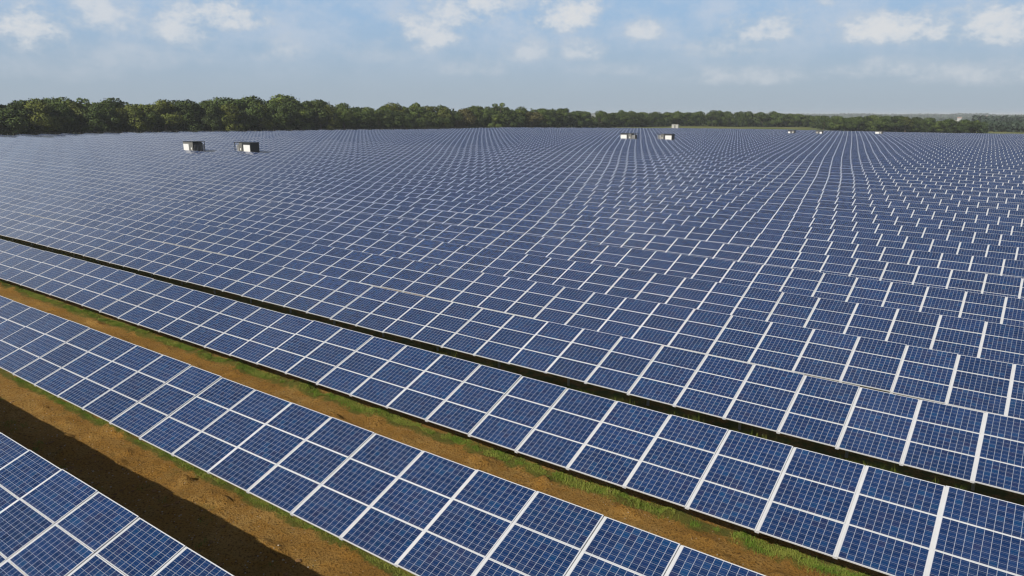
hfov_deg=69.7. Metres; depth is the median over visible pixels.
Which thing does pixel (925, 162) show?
solar panel row
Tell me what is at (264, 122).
broadleaf tree
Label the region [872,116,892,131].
broadleaf tree
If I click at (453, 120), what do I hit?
broadleaf tree
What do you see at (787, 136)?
solar panel row
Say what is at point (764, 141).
solar panel row
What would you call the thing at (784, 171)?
solar panel row
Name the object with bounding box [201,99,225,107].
broadleaf tree
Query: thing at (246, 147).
white door
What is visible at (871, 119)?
broadleaf tree
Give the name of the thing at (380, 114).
broadleaf tree
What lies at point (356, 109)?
broadleaf tree
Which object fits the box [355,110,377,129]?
broadleaf tree
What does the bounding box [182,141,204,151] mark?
inverter station
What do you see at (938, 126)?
broadleaf tree
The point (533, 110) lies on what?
broadleaf tree
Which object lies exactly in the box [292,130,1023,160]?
solar panel row
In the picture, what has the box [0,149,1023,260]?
solar panel row
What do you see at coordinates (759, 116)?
broadleaf tree
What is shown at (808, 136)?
solar panel row
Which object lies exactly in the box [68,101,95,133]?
broadleaf tree
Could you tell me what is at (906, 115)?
woodland
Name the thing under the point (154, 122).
broadleaf tree
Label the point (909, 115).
woodland
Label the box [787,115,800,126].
broadleaf tree
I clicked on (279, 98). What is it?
broadleaf tree
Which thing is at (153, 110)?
broadleaf tree
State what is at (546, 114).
broadleaf tree
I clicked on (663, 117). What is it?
broadleaf tree
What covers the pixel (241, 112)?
broadleaf tree
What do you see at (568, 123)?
broadleaf tree
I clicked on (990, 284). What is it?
solar panel row
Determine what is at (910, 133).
solar panel row
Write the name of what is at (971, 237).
solar panel row
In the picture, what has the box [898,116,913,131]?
broadleaf tree
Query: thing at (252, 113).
broadleaf tree
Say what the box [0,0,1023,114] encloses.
sky
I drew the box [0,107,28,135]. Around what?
broadleaf tree
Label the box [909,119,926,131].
broadleaf tree
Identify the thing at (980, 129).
undergrowth
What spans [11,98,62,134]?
broadleaf tree
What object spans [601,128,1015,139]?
solar panel row
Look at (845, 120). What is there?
broadleaf tree
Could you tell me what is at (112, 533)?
solar panel row
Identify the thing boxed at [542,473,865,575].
weeds
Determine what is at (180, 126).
broadleaf tree
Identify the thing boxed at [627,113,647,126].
broadleaf tree
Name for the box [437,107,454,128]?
broadleaf tree
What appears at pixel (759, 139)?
solar panel row
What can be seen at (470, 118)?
broadleaf tree
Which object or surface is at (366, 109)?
broadleaf tree
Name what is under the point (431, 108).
broadleaf tree
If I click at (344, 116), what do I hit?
broadleaf tree
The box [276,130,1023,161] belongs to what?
solar panel row
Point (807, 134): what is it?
solar panel row
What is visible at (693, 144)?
solar panel row
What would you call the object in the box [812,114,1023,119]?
woodland
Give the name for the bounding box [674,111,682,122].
broadleaf tree
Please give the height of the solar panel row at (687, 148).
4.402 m
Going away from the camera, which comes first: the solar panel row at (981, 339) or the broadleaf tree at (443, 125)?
the solar panel row at (981, 339)
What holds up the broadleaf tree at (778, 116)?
on the ground at (122, 456)
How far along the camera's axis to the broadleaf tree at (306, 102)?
313.66 m
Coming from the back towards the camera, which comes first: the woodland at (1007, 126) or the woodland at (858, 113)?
the woodland at (858, 113)
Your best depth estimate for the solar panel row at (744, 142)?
215.59 m
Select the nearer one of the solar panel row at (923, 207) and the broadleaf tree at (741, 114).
the solar panel row at (923, 207)
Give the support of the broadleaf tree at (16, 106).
on the ground at (122, 456)
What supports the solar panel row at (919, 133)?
on the ground at (122, 456)
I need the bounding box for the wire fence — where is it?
[1,127,485,134]
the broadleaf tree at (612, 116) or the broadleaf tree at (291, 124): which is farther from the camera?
the broadleaf tree at (612, 116)
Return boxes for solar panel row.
[0,135,1023,210]
[0,137,1023,218]
[0,139,1023,226]
[0,142,1023,235]
[0,145,1023,247]
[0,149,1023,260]
[0,154,1023,277]
[0,160,1023,298]
[0,167,1023,326]
[0,177,1023,364]
[0,190,1023,419]
[0,209,1023,494]
[0,239,1023,575]
[0,296,764,575]
[0,432,233,575]
[15,134,1023,204]
[39,134,1023,198]
[59,133,1023,194]
[84,133,1023,190]
[103,133,1023,186]
[123,132,1023,183]
[143,132,1023,180]
[161,132,1023,177]
[179,131,1023,175]
[198,131,1023,172]
[214,131,1023,169]
[229,131,1023,167]
[246,131,1023,165]
[265,131,1023,163]
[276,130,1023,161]
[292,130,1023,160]
[305,130,1023,159]
[320,130,1023,157]
[338,130,1023,156]
[356,130,1023,154]
[358,129,1023,154]
[373,129,1023,152]
[384,129,1023,151]
[394,129,1023,150]
[408,129,1023,149]
[420,129,1023,148]
[437,129,1023,147]
[450,128,1023,146]
[453,129,1019,146]
[462,128,1023,145]
[474,128,1012,144]
[494,128,1023,144]
[499,127,1023,143]
[507,127,1023,142]
[513,128,1016,143]
[521,127,1013,141]
[534,127,1023,141]
[547,127,1010,140]
[581,128,1023,140]
[590,128,1000,139]
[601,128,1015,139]
[613,128,1023,139]
[625,128,1003,138]
[635,128,1018,138]
[649,128,1023,138]
[664,128,1014,137]
[679,128,1023,137]
[691,128,1009,136]
[705,128,1023,136]
[723,128,1002,135]
[768,129,1018,135]
[778,129,1023,135]
[823,130,999,134]
[864,131,1011,134]
[916,132,1023,134]
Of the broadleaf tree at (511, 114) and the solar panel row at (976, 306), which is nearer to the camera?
the solar panel row at (976, 306)
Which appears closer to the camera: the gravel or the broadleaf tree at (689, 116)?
the gravel
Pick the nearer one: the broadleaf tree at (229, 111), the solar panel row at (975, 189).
the solar panel row at (975, 189)
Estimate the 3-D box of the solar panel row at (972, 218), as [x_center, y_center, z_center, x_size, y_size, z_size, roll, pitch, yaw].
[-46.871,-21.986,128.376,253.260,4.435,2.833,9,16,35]
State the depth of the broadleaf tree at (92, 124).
250.52 m
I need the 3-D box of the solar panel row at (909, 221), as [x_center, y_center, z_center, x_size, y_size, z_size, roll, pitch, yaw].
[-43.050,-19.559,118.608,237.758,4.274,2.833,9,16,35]
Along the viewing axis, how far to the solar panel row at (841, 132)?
335.18 m
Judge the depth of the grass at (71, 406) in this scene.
21.43 m
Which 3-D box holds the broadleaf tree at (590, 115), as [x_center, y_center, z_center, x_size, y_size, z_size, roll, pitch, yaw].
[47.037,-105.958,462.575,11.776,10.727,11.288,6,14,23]
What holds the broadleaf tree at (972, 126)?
on the ground at (122, 456)
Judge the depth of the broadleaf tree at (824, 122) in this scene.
472.50 m
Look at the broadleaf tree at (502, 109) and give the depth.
386.73 m
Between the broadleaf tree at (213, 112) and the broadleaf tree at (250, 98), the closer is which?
the broadleaf tree at (213, 112)
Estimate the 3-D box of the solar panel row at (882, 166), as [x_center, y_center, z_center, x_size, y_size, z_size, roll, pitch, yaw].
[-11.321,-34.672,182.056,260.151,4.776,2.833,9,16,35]
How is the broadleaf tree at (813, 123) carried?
on the ground at (122, 456)
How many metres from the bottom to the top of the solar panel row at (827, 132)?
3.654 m
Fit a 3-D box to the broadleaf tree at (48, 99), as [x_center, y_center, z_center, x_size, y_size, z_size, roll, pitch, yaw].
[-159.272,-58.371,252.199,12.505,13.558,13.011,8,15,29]
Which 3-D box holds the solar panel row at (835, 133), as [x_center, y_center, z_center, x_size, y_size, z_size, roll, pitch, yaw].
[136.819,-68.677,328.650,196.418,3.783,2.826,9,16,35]
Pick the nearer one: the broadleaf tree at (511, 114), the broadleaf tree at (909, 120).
the broadleaf tree at (511, 114)
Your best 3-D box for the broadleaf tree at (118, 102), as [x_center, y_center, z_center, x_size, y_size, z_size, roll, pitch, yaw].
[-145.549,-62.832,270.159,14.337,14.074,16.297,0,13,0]
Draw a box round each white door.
[183,144,188,149]
[243,145,249,151]
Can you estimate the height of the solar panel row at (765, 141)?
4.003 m
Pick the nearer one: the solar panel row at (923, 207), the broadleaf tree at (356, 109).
the solar panel row at (923, 207)
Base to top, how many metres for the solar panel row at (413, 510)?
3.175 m
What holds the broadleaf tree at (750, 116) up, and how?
on the ground at (122, 456)
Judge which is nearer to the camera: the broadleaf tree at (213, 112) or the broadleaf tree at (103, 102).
the broadleaf tree at (103, 102)
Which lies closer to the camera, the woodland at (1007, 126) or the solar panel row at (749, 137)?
the solar panel row at (749, 137)
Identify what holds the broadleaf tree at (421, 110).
on the ground at (122, 456)
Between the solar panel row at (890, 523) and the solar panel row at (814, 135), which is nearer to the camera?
the solar panel row at (890, 523)
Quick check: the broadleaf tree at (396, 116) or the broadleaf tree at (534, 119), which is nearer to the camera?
the broadleaf tree at (396, 116)
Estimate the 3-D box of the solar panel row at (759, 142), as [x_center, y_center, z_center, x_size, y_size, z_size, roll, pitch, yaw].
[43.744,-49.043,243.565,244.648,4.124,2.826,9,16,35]
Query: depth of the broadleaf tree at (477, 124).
370.77 m
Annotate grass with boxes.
[0,280,871,575]
[11,375,413,575]
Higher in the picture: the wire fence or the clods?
the wire fence
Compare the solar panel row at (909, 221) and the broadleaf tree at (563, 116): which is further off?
the broadleaf tree at (563, 116)
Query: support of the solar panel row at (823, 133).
on the ground at (122, 456)
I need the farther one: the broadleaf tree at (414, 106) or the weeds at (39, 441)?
the broadleaf tree at (414, 106)
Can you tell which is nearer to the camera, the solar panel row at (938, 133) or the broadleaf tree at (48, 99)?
the broadleaf tree at (48, 99)
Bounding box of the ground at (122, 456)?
[0,114,1023,575]
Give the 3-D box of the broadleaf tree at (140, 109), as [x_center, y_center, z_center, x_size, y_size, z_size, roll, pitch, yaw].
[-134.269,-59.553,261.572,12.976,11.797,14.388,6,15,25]
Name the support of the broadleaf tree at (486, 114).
on the ground at (122, 456)
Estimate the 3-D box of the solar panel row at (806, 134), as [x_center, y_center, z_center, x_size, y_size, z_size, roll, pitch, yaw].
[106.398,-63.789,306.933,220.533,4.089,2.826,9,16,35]
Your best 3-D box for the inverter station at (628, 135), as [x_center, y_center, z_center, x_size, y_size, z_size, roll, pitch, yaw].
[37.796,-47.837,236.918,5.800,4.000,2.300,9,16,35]
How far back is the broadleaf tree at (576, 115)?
445.55 m
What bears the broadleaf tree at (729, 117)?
on the ground at (122, 456)
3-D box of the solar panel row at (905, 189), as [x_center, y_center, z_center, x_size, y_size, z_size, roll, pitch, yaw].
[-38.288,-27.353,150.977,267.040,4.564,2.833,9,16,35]
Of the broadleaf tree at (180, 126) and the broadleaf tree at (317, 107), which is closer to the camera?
the broadleaf tree at (180, 126)
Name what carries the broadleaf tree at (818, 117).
on the ground at (122, 456)
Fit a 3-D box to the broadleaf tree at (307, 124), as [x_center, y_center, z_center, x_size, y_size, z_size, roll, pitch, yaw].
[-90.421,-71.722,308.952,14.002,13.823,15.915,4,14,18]
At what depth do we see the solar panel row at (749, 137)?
261.42 m
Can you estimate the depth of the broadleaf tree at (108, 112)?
253.55 m
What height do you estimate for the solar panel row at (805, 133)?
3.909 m
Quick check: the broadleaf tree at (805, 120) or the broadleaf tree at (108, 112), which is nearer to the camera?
the broadleaf tree at (108, 112)
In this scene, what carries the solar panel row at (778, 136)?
on the ground at (122, 456)
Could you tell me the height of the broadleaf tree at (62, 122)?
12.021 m
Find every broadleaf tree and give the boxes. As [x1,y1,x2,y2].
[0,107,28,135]
[3,100,40,134]
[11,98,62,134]
[31,102,67,133]
[35,100,75,133]
[42,97,57,102]
[47,103,80,134]
[50,97,73,106]
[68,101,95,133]
[73,108,110,133]
[76,98,89,132]
[86,103,124,133]
[100,97,131,130]
[100,100,113,120]
[106,108,135,132]
[114,104,159,132]
[123,110,163,132]
[147,103,167,131]
[150,99,186,131]
[162,100,198,131]
[174,99,207,131]
[195,101,215,129]
[200,104,226,130]
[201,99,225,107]
[210,97,254,130]
[219,103,244,131]
[229,103,251,129]
[235,100,264,130]
[242,95,267,130]
[252,102,277,130]
[264,101,292,129]
[268,94,312,130]
[271,101,301,130]
[292,101,314,129]
[302,100,317,122]
[306,99,335,129]
[314,104,342,129]
[330,108,358,129]
[332,103,350,129]
[350,107,361,129]
[350,111,368,129]
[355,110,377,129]
[361,107,374,121]
[369,110,392,129]
[381,110,406,129]
[383,102,407,118]
[398,113,419,128]
[399,106,409,112]
[409,102,421,127]
[411,107,430,128]
[415,111,445,128]
[422,105,443,127]
[435,104,445,111]
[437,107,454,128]
[440,110,464,128]
[453,108,476,127]
[467,105,484,127]
[478,108,500,127]
[485,113,504,127]
[491,106,510,124]
[492,103,505,124]
[501,109,524,126]
[515,109,526,127]
[516,106,531,126]
[523,111,544,127]
[531,108,551,127]
[534,109,554,127]
[546,109,560,127]
[551,109,561,121]
[557,108,568,127]
[562,108,571,125]
[569,112,584,125]
[580,112,590,127]
[583,111,593,126]
[590,110,609,127]
[608,113,619,124]
[618,112,633,126]
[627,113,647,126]
[635,113,651,126]
[648,112,666,126]
[656,114,668,124]
[663,112,679,125]
[671,112,685,123]
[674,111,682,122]
[681,112,696,125]
[692,111,705,124]
[706,110,719,124]
[711,110,726,126]
[719,113,736,124]
[736,111,747,125]
[739,111,756,122]
[753,112,769,126]
[763,114,776,125]
[769,112,785,126]
[779,115,794,126]
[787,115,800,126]
[796,115,812,126]
[809,116,820,126]
[810,117,818,127]
[817,116,829,129]
[827,115,843,130]
[833,117,856,130]
[848,117,866,130]
[865,115,883,130]
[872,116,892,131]
[885,115,908,131]
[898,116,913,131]
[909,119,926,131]
[910,117,921,128]
[920,117,935,131]
[930,120,951,132]
[945,120,957,131]
[955,120,972,132]
[961,121,981,132]
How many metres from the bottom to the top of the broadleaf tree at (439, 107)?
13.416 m
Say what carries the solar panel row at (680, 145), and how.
on the ground at (122, 456)
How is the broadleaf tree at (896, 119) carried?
on the ground at (122, 456)
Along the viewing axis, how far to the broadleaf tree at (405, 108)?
355.08 m
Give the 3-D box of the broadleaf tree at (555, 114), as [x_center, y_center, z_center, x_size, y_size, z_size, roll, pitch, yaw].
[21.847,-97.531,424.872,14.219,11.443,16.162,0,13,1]
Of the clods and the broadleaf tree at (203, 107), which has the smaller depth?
the clods
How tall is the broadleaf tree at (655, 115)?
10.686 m
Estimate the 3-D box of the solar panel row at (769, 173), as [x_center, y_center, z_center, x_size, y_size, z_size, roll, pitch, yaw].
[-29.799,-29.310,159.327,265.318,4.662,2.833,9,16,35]
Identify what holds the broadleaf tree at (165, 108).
on the ground at (122, 456)
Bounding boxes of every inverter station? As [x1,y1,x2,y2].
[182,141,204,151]
[234,142,259,152]
[620,133,638,138]
[656,134,674,139]
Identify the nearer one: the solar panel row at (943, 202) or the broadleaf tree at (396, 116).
the solar panel row at (943, 202)
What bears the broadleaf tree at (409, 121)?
on the ground at (122, 456)
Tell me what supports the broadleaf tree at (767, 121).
on the ground at (122, 456)
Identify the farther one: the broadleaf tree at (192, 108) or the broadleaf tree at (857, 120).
the broadleaf tree at (857, 120)
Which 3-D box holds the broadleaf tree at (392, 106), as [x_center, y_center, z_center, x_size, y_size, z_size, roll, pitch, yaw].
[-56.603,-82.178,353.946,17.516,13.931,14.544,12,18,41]
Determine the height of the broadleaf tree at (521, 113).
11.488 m
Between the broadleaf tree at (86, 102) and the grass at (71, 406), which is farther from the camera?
the broadleaf tree at (86, 102)
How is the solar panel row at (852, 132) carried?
on the ground at (122, 456)
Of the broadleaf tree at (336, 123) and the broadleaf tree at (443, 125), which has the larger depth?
the broadleaf tree at (443, 125)
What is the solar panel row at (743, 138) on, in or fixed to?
on the ground at (122, 456)
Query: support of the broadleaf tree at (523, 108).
on the ground at (122, 456)
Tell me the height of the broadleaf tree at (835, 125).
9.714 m
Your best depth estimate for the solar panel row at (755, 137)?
267.85 m
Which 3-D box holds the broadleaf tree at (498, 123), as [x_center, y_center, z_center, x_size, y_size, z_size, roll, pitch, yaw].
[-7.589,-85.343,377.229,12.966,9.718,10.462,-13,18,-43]
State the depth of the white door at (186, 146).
151.26 m
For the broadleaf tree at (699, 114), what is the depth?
534.97 m
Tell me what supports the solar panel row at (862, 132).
on the ground at (122, 456)
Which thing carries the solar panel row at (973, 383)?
on the ground at (122, 456)
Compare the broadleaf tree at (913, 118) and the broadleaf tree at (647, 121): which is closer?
the broadleaf tree at (913, 118)
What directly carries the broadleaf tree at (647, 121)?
on the ground at (122, 456)
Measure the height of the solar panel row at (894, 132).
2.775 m
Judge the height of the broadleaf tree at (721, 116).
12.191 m
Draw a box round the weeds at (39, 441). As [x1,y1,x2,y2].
[2,397,468,567]
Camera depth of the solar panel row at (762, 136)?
271.16 m
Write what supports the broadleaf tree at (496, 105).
on the ground at (122, 456)
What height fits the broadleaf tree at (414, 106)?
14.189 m
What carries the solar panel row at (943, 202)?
on the ground at (122, 456)
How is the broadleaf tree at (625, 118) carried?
on the ground at (122, 456)
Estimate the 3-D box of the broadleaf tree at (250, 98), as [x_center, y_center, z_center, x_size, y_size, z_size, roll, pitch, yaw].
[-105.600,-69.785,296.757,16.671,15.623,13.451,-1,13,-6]
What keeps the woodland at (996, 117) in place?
on the ground at (122, 456)
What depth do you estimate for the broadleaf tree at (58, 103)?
247.34 m
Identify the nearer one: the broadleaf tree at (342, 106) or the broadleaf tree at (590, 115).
the broadleaf tree at (342, 106)
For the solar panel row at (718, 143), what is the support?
on the ground at (122, 456)
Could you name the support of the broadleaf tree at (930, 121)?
on the ground at (122, 456)
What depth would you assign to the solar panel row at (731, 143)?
213.22 m
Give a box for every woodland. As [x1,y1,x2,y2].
[4,104,552,133]
[591,113,1021,114]
[733,113,999,115]
[734,113,1014,117]
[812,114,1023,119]
[971,114,1023,121]
[980,119,1023,132]
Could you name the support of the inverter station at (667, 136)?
on the ground at (122, 456)
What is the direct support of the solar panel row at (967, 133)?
on the ground at (122, 456)
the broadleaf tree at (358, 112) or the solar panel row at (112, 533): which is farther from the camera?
the broadleaf tree at (358, 112)
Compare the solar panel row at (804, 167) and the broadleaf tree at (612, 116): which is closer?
the solar panel row at (804, 167)
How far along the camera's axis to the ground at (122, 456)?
21.82 m
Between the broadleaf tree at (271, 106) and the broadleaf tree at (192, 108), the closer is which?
the broadleaf tree at (192, 108)
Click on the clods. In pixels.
(211, 541)
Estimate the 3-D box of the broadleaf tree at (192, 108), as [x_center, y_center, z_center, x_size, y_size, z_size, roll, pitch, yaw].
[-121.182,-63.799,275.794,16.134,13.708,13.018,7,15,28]
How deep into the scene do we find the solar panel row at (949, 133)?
350.45 m
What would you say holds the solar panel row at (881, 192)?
on the ground at (122, 456)
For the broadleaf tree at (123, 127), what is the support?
on the ground at (122, 456)
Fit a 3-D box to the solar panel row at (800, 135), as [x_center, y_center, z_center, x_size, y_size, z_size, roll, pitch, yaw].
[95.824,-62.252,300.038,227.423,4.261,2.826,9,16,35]
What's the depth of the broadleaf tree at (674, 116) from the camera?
520.99 m
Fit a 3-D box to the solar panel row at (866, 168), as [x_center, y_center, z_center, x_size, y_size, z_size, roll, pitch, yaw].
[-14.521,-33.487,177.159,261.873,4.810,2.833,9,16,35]
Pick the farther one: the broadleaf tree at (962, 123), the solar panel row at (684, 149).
the broadleaf tree at (962, 123)
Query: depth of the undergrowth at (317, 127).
315.95 m
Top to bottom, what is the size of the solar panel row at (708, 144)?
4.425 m
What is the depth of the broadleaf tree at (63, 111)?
244.19 m
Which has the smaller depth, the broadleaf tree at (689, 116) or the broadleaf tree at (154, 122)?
the broadleaf tree at (154, 122)
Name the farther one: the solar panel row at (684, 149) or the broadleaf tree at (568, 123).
the broadleaf tree at (568, 123)
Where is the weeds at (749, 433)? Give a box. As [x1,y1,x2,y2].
[430,350,966,490]
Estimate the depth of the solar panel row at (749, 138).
257.73 m
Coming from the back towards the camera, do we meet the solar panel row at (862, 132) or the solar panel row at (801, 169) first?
the solar panel row at (862, 132)
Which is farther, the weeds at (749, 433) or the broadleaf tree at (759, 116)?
the broadleaf tree at (759, 116)
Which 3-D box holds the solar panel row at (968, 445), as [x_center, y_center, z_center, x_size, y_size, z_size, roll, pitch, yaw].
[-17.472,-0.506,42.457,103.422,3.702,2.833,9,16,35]
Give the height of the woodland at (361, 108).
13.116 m
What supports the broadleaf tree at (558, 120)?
on the ground at (122, 456)
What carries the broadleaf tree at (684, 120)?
on the ground at (122, 456)
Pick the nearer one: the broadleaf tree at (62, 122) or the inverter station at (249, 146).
the inverter station at (249, 146)
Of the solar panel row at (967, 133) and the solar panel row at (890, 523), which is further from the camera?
the solar panel row at (967, 133)
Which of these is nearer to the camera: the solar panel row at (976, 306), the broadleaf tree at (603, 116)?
the solar panel row at (976, 306)
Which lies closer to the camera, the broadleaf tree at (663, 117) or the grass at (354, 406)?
the grass at (354, 406)
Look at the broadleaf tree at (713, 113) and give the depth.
536.29 m
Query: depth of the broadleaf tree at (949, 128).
410.21 m
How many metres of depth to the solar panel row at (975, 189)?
116.43 m
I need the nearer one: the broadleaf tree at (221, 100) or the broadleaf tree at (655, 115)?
the broadleaf tree at (221, 100)
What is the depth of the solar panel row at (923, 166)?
155.10 m
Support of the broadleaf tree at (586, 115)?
on the ground at (122, 456)
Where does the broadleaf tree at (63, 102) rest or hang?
on the ground at (122, 456)
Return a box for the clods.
[3,401,301,575]
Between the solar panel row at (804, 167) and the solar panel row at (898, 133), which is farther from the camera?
the solar panel row at (898, 133)
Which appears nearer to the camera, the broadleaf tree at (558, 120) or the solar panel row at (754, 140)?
the solar panel row at (754, 140)
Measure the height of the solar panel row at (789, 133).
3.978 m
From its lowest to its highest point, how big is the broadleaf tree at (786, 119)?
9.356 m
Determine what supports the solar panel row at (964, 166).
on the ground at (122, 456)
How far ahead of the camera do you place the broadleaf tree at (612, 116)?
475.94 m
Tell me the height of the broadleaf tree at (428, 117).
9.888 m
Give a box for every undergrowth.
[3,119,560,135]
[560,117,988,132]
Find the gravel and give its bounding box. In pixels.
[2,402,308,574]
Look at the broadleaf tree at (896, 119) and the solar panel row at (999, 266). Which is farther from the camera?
the broadleaf tree at (896, 119)

